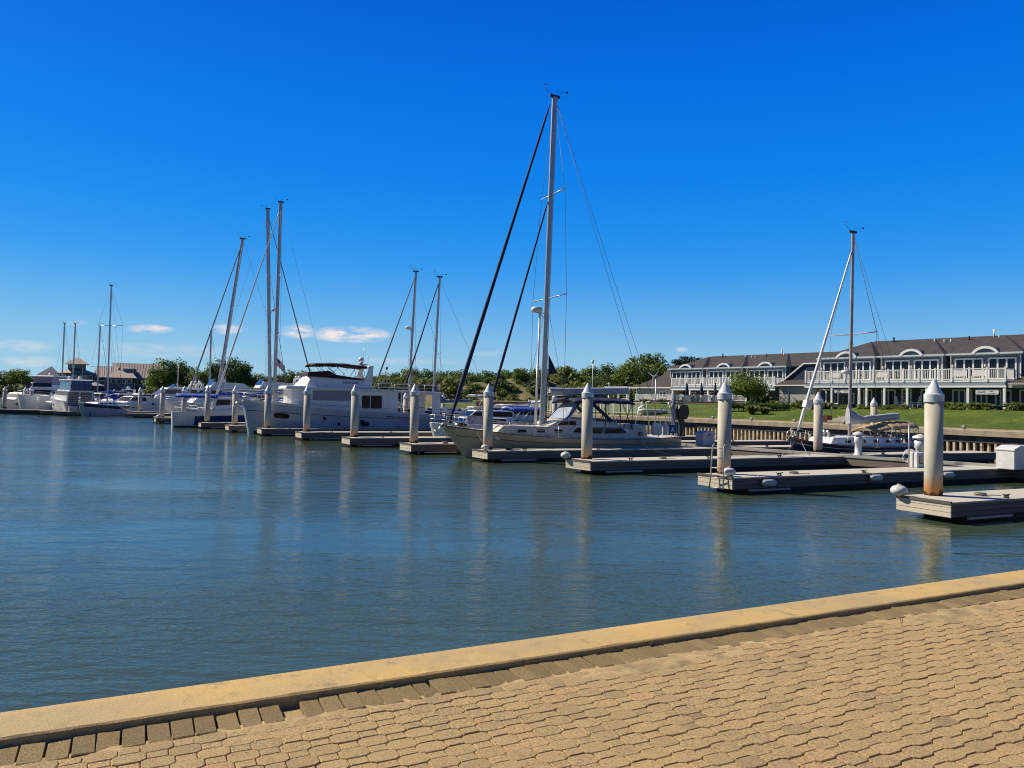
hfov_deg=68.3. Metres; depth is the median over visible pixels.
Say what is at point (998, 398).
window
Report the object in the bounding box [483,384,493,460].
dock pile
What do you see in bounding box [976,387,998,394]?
shop sign
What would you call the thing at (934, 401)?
dock pile
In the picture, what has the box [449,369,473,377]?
tree
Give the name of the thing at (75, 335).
sailboat
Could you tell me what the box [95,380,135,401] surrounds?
cabin cruiser
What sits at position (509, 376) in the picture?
shrub
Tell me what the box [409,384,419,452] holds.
dock pile
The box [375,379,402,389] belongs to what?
shrub
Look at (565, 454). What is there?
corner fender
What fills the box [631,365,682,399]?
house
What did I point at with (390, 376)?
tree
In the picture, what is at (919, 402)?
rocking chair
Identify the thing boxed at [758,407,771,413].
shrub
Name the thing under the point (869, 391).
window
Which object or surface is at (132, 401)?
cabin cruiser
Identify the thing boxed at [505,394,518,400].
shrub
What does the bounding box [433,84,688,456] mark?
sailboat
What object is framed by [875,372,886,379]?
balcony bench
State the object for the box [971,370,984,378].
balcony bench
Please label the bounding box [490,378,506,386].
shrub
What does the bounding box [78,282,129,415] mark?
sailboat
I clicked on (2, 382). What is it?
tree
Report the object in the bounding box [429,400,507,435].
cabin cruiser
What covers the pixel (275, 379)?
sailboat
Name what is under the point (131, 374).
harbour hall
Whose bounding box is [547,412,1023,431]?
promenade
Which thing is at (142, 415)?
finger dock
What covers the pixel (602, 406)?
white fence
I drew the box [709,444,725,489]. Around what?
boarding ladder
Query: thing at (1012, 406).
shrub
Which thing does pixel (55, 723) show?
quay coping
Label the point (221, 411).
cabin cruiser
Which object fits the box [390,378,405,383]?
tree
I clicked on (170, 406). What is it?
motor yacht
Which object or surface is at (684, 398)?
patio table
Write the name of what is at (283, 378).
tree
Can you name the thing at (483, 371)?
tree
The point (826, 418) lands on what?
lawn steps
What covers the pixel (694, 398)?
patio table
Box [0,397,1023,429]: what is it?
lawn
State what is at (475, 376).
tree
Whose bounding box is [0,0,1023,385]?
sky
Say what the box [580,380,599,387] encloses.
shrub
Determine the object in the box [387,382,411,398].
shrub
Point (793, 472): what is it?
rope coil
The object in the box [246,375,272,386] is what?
tree
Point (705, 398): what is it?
patio table
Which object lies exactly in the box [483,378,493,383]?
shrub
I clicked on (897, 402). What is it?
rocking chair
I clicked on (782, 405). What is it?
shrub
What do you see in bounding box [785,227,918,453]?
sailboat
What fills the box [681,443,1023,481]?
pier
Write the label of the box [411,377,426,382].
tree
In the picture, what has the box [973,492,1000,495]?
rope coil
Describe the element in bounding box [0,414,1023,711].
water
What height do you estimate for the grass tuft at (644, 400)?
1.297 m
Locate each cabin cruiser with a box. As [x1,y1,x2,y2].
[0,384,22,408]
[22,383,31,391]
[36,397,52,409]
[94,388,106,399]
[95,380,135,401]
[110,383,154,410]
[170,380,203,391]
[171,377,282,427]
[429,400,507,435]
[440,407,539,424]
[467,391,529,410]
[497,401,539,423]
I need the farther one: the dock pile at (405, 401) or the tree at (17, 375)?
the tree at (17, 375)
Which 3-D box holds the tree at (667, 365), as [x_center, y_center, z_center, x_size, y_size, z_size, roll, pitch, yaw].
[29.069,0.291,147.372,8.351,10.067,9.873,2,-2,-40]
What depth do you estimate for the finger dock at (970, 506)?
20.39 m
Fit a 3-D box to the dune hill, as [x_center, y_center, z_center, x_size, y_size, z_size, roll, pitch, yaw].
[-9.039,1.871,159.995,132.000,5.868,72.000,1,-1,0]
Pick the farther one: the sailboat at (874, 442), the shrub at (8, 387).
the shrub at (8, 387)
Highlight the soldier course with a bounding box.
[0,588,1023,765]
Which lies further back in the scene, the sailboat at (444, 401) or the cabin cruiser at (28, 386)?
the cabin cruiser at (28, 386)
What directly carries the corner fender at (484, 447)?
on the finger dock at (532, 454)
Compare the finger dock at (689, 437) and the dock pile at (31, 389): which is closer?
the finger dock at (689, 437)
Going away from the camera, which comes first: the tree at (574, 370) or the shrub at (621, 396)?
the shrub at (621, 396)
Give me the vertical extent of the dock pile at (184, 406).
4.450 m
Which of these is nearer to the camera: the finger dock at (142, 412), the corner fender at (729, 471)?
the corner fender at (729, 471)
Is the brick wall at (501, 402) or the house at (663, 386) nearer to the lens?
the brick wall at (501, 402)
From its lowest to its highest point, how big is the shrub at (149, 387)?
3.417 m
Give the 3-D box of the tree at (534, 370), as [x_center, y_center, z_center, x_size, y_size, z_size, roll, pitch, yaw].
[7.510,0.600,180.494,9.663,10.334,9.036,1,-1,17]
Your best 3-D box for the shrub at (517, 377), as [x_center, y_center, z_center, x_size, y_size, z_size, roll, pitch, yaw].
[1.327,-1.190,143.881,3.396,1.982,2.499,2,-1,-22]
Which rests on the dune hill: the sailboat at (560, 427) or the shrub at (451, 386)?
the shrub at (451, 386)
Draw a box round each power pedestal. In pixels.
[853,431,863,455]
[902,434,923,462]
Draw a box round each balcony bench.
[826,372,838,381]
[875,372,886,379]
[950,370,965,380]
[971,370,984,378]
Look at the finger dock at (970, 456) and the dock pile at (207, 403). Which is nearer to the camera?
the finger dock at (970, 456)
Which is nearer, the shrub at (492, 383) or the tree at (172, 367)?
the shrub at (492, 383)
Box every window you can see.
[274,413,288,418]
[659,391,666,397]
[820,389,838,403]
[848,393,854,403]
[863,390,871,406]
[881,390,895,405]
[921,389,924,405]
[952,390,971,402]
[975,390,987,402]
[995,390,1011,405]
[1019,390,1023,403]
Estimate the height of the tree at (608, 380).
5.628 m
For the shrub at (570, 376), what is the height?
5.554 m
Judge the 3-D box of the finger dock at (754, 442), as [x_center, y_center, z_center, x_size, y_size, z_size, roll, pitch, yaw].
[14.139,4.333,51.106,11.065,1.215,1.560,2,-1,-26]
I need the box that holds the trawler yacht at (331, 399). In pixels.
[233,347,442,433]
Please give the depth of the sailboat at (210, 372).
117.50 m
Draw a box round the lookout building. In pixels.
[57,358,105,392]
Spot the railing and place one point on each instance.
(669, 397)
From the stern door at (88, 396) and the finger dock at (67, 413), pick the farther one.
the stern door at (88, 396)
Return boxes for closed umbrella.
[685,383,688,394]
[700,383,702,400]
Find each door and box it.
[68,392,78,405]
[81,393,90,402]
[901,389,911,407]
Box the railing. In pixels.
[635,394,746,401]
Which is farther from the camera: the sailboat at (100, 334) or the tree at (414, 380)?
the tree at (414, 380)
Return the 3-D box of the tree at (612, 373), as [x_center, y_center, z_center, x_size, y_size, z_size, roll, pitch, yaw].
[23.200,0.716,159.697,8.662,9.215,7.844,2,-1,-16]
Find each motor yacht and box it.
[17,365,67,409]
[50,371,94,410]
[165,379,260,412]
[249,372,300,399]
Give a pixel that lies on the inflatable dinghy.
(644, 412)
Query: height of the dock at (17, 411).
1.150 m
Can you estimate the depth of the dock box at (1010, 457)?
31.02 m
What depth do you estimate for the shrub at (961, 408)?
65.95 m
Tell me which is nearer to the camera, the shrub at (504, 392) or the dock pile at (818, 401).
the dock pile at (818, 401)
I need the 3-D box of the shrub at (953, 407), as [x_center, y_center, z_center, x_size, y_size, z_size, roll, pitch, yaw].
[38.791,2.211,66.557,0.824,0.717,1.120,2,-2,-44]
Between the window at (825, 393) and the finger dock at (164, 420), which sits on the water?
the finger dock at (164, 420)
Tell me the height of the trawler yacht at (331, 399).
7.926 m
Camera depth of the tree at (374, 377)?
174.36 m
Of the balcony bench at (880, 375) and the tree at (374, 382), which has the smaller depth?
the balcony bench at (880, 375)
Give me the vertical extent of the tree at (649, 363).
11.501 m
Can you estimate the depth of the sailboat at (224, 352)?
82.68 m
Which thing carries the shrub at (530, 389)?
on the dune hill
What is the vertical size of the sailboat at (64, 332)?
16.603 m
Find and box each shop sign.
[834,389,848,392]
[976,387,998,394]
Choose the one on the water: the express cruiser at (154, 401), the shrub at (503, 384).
the express cruiser at (154, 401)
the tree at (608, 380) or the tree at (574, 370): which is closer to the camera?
the tree at (608, 380)
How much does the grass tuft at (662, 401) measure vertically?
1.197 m
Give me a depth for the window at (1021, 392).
66.68 m
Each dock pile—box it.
[2,387,7,408]
[29,387,33,394]
[138,387,142,410]
[159,386,165,422]
[181,386,187,410]
[204,386,210,427]
[231,386,238,431]
[264,385,271,434]
[303,385,310,439]
[350,384,358,445]
[403,393,408,411]
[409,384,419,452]
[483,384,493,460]
[552,396,557,412]
[581,383,593,471]
[717,381,732,489]
[813,392,823,451]
[870,398,877,423]
[923,379,944,515]
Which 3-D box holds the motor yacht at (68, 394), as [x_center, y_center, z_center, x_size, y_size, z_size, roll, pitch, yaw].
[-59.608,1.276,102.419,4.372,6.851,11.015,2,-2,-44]
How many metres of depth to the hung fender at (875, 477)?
27.85 m
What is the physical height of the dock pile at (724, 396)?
4.450 m
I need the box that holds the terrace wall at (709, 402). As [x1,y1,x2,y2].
[633,400,744,403]
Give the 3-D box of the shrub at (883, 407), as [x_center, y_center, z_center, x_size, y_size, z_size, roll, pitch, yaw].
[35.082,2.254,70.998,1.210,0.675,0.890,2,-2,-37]
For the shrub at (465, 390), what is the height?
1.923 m
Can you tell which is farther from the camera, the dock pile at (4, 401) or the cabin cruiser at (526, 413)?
the dock pile at (4, 401)
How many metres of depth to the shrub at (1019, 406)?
63.06 m
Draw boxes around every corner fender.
[481,444,488,449]
[561,451,570,459]
[724,467,735,475]
[890,484,907,498]
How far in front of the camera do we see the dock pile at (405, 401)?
69.77 m
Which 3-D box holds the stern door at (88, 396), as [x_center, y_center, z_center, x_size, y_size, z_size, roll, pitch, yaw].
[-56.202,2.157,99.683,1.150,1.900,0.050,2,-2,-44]
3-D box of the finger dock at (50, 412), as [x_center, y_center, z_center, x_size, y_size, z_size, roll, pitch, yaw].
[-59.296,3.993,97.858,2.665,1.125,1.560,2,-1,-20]
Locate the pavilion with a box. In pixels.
[34,366,59,378]
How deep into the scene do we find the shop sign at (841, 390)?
76.25 m
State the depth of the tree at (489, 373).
182.18 m
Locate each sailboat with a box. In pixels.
[55,319,71,375]
[66,322,81,378]
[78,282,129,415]
[90,324,106,392]
[175,233,288,410]
[198,196,321,410]
[203,329,218,386]
[211,205,309,406]
[373,265,452,407]
[398,270,494,415]
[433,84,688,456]
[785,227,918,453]
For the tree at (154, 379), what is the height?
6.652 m
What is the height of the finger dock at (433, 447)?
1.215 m
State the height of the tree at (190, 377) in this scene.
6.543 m
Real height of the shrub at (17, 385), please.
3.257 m
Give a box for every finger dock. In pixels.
[41,410,56,414]
[54,411,90,415]
[125,413,170,417]
[127,411,165,412]
[154,417,170,422]
[198,421,245,428]
[225,424,246,431]
[257,427,430,435]
[295,431,432,439]
[341,436,452,446]
[399,442,461,453]
[472,447,716,461]
[566,454,842,473]
[673,435,695,439]
[681,439,789,445]
[697,465,1011,492]
[731,445,791,449]
[840,451,995,461]
[895,489,1023,520]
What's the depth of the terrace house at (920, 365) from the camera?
73.06 m
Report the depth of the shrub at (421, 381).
144.46 m
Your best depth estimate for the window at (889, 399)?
75.37 m
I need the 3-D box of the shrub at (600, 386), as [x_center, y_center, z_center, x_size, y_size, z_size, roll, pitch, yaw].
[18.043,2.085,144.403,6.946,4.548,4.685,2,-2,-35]
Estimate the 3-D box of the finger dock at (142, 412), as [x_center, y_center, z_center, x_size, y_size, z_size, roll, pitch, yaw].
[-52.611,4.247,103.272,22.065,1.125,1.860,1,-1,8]
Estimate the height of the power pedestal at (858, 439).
1.220 m
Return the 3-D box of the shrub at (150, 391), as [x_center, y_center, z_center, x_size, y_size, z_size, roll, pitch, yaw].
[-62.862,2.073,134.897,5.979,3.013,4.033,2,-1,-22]
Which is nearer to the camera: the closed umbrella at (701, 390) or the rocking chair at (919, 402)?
the rocking chair at (919, 402)
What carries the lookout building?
on the lawn
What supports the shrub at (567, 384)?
on the lawn
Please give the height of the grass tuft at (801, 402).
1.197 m
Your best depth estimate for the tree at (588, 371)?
166.29 m
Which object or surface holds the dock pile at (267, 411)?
in the water
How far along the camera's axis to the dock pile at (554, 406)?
64.77 m
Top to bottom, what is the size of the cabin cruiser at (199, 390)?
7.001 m
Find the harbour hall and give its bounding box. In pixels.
[94,362,170,393]
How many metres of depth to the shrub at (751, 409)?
75.23 m
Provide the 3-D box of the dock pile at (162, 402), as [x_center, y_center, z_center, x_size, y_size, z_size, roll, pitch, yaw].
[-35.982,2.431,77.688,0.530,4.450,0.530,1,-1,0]
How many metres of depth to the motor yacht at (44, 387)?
110.15 m
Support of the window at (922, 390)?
in the terrace house at (920, 365)
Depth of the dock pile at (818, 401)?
40.68 m
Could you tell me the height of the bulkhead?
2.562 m
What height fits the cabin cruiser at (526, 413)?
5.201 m
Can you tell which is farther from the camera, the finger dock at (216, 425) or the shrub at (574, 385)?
the shrub at (574, 385)
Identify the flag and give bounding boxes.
[277,358,284,372]
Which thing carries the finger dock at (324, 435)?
on the water
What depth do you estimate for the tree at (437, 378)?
152.11 m
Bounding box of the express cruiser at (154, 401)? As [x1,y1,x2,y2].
[128,381,198,411]
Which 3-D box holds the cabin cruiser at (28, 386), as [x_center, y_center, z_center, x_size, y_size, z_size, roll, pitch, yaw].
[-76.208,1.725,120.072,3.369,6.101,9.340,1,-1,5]
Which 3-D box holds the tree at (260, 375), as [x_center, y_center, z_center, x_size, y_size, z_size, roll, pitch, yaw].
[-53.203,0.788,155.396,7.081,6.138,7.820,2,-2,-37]
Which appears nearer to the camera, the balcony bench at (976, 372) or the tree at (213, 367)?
the balcony bench at (976, 372)
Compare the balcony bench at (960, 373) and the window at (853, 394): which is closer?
the balcony bench at (960, 373)
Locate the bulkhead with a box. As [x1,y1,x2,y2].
[409,407,1023,451]
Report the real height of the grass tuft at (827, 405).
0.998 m
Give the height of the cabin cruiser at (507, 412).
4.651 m
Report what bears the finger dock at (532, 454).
on the water
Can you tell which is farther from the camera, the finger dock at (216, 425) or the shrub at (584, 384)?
the shrub at (584, 384)
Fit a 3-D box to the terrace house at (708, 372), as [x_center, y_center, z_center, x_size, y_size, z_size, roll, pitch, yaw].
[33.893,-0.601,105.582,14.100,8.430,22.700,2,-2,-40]
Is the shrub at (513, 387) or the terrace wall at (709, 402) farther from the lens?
the shrub at (513, 387)
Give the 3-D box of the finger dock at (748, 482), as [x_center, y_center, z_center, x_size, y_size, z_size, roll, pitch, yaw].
[13.834,3.827,29.097,15.637,1.215,1.615,2,-1,-26]
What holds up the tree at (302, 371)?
on the dune hill
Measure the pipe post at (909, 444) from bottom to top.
2.012 m
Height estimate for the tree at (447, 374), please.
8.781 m
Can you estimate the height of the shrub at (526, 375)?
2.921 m
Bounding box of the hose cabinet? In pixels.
[910,452,923,467]
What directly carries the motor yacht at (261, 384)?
on the water
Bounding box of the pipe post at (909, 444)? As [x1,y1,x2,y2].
[908,423,913,466]
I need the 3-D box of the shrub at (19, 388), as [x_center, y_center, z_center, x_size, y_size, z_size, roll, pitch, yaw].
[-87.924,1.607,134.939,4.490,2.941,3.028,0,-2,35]
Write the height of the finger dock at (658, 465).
1.215 m
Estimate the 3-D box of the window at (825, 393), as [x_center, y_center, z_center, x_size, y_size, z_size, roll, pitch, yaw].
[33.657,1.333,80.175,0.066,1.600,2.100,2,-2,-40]
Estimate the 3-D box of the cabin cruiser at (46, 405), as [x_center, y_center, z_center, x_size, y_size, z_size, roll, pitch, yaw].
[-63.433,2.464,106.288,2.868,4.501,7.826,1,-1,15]
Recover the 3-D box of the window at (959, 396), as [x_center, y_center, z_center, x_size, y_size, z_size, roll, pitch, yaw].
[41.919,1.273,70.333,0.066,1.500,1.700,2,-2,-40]
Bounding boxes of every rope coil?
[789,471,809,473]
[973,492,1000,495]
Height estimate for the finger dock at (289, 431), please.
1.215 m
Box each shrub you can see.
[0,383,24,392]
[0,386,15,396]
[8,385,25,391]
[143,386,164,391]
[143,387,161,393]
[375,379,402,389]
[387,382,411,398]
[411,378,437,391]
[424,379,439,390]
[437,378,459,394]
[461,389,470,398]
[466,376,482,381]
[467,382,481,393]
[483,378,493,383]
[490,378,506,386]
[495,396,504,400]
[497,380,509,388]
[500,389,510,395]
[504,371,514,378]
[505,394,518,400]
[507,385,519,390]
[511,373,526,380]
[513,368,530,379]
[521,381,540,389]
[527,386,539,392]
[549,365,589,384]
[556,383,573,396]
[559,382,580,387]
[575,382,606,396]
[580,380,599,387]
[597,383,611,387]
[606,391,629,397]
[622,396,634,401]
[734,403,740,409]
[772,402,787,410]
[778,402,790,410]
[880,404,890,409]
[889,404,900,408]
[900,404,909,409]
[946,405,957,409]
[955,406,965,409]
[965,406,977,409]
[1001,401,1016,410]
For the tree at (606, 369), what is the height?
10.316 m
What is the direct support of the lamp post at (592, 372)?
on the lawn
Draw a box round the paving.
[22,599,1023,767]
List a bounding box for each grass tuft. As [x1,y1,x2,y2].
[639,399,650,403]
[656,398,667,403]
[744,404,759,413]
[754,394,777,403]
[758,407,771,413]
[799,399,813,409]
[823,402,834,408]
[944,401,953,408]
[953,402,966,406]
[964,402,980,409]
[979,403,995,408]
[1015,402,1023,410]
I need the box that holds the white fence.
[528,400,642,412]
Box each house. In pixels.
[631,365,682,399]
[667,349,838,401]
[774,329,1023,410]
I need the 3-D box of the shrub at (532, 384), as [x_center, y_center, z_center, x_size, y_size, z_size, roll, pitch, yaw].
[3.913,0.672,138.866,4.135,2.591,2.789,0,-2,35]
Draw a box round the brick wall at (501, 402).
[476,401,530,406]
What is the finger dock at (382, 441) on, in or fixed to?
on the water
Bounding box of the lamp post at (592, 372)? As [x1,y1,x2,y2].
[591,360,593,387]
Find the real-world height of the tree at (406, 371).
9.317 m
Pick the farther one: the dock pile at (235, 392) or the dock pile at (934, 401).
the dock pile at (235, 392)
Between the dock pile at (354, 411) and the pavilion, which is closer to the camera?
the dock pile at (354, 411)
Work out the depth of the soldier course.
4.12 m
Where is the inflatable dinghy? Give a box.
[638,408,667,414]
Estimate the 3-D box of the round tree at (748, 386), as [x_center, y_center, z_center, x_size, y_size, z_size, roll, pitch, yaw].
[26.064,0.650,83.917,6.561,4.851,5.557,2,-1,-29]
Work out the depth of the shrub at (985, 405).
65.21 m
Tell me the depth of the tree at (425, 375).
174.41 m
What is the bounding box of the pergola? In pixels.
[604,386,635,399]
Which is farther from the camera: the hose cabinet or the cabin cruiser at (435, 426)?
the cabin cruiser at (435, 426)
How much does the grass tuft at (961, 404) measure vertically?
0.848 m
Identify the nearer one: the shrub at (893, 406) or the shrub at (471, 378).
the shrub at (893, 406)
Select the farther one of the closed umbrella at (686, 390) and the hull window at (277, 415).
the closed umbrella at (686, 390)
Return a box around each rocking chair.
[894,396,903,405]
[912,396,921,408]
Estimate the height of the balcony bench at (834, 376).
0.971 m
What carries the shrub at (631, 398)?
on the dune hill
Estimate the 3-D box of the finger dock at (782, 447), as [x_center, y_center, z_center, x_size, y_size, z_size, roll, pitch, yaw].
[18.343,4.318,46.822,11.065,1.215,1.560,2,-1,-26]
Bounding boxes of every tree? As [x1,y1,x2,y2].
[0,370,14,386]
[2,368,33,385]
[141,367,177,387]
[152,357,188,383]
[174,365,199,385]
[182,370,208,385]
[196,368,224,384]
[204,358,238,379]
[219,357,254,384]
[241,373,263,386]
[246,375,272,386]
[272,370,299,382]
[285,370,306,382]
[363,375,385,383]
[372,378,384,387]
[379,371,399,378]
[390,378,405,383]
[396,367,418,379]
[411,368,432,379]
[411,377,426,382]
[427,377,442,384]
[444,370,460,377]
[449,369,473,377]
[466,373,486,380]
[474,370,492,377]
[481,370,497,376]
[529,368,556,374]
[557,366,579,372]
[580,364,601,376]
[583,362,619,376]
[587,374,615,385]
[605,365,621,378]
[610,359,644,385]
[618,352,667,385]
[653,360,677,372]
[669,358,695,364]
[679,356,699,362]
[715,369,773,400]
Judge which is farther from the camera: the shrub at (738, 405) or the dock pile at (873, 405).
the shrub at (738, 405)
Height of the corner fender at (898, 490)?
0.412 m
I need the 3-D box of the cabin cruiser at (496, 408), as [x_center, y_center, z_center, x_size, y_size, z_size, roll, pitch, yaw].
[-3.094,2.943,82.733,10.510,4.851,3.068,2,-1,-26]
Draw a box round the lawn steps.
[823,415,844,421]
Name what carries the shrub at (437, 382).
on the dune hill
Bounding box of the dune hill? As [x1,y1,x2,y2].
[398,378,561,402]
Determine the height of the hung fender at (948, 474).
0.395 m
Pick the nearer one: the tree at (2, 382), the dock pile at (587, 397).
the dock pile at (587, 397)
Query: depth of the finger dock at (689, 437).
57.13 m
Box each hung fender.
[759,476,776,485]
[865,470,882,480]
[943,472,954,477]
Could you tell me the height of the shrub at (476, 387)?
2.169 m
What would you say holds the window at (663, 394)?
in the house at (663, 386)
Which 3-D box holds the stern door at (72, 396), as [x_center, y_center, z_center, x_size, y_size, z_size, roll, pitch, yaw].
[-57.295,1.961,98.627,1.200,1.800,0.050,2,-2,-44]
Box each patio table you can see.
[676,395,686,401]
[687,395,699,401]
[692,395,702,401]
[703,395,715,401]
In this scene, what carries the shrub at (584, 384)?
on the lawn
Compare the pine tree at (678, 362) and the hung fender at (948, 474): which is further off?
the pine tree at (678, 362)
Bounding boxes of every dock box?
[695,431,715,445]
[995,445,1023,469]
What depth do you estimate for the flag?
96.10 m
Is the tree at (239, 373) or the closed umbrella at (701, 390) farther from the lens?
the tree at (239, 373)
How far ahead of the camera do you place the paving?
3.75 m
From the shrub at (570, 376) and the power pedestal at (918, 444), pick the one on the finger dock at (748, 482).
the power pedestal at (918, 444)
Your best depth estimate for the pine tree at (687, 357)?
150.86 m
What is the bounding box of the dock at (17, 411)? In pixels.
[0,409,56,414]
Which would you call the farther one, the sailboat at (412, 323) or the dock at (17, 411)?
the dock at (17, 411)
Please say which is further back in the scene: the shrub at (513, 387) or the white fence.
the shrub at (513, 387)
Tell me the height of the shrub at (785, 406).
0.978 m
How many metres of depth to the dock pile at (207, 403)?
67.07 m
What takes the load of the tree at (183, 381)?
on the dune hill
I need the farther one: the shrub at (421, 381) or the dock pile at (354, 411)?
the shrub at (421, 381)
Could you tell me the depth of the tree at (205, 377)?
148.35 m
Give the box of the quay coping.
[0,570,1023,749]
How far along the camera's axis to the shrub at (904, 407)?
69.84 m
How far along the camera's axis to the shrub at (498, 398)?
132.38 m
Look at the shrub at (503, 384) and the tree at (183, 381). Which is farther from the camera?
the tree at (183, 381)
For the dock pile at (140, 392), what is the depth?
103.73 m
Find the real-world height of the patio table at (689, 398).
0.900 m
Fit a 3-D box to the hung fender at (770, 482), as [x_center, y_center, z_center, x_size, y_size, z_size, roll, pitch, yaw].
[8.673,3.273,25.689,0.650,0.395,0.369,2,-1,-26]
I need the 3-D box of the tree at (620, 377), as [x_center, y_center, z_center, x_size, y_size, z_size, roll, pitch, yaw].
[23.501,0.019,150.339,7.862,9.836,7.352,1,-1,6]
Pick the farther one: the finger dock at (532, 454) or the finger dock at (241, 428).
the finger dock at (241, 428)
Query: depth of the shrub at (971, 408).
65.35 m
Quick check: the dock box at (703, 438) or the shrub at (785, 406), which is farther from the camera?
the shrub at (785, 406)
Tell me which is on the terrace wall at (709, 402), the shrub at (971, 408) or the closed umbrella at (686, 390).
the closed umbrella at (686, 390)
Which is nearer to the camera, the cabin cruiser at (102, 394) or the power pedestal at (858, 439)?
the power pedestal at (858, 439)
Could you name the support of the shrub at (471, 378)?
on the dune hill
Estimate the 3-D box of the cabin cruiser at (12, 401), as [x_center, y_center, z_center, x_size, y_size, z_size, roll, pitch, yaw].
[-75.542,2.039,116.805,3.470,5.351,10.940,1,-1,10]
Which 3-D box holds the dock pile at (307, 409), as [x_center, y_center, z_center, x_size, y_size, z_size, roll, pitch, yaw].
[-14.311,2.290,52.688,0.530,4.450,0.530,1,-1,-2]
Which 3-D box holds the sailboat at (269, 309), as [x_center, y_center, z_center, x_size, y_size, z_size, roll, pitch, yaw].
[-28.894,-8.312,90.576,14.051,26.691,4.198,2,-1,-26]
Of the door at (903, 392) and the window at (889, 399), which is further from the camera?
the window at (889, 399)
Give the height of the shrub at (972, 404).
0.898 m
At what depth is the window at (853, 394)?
78.13 m

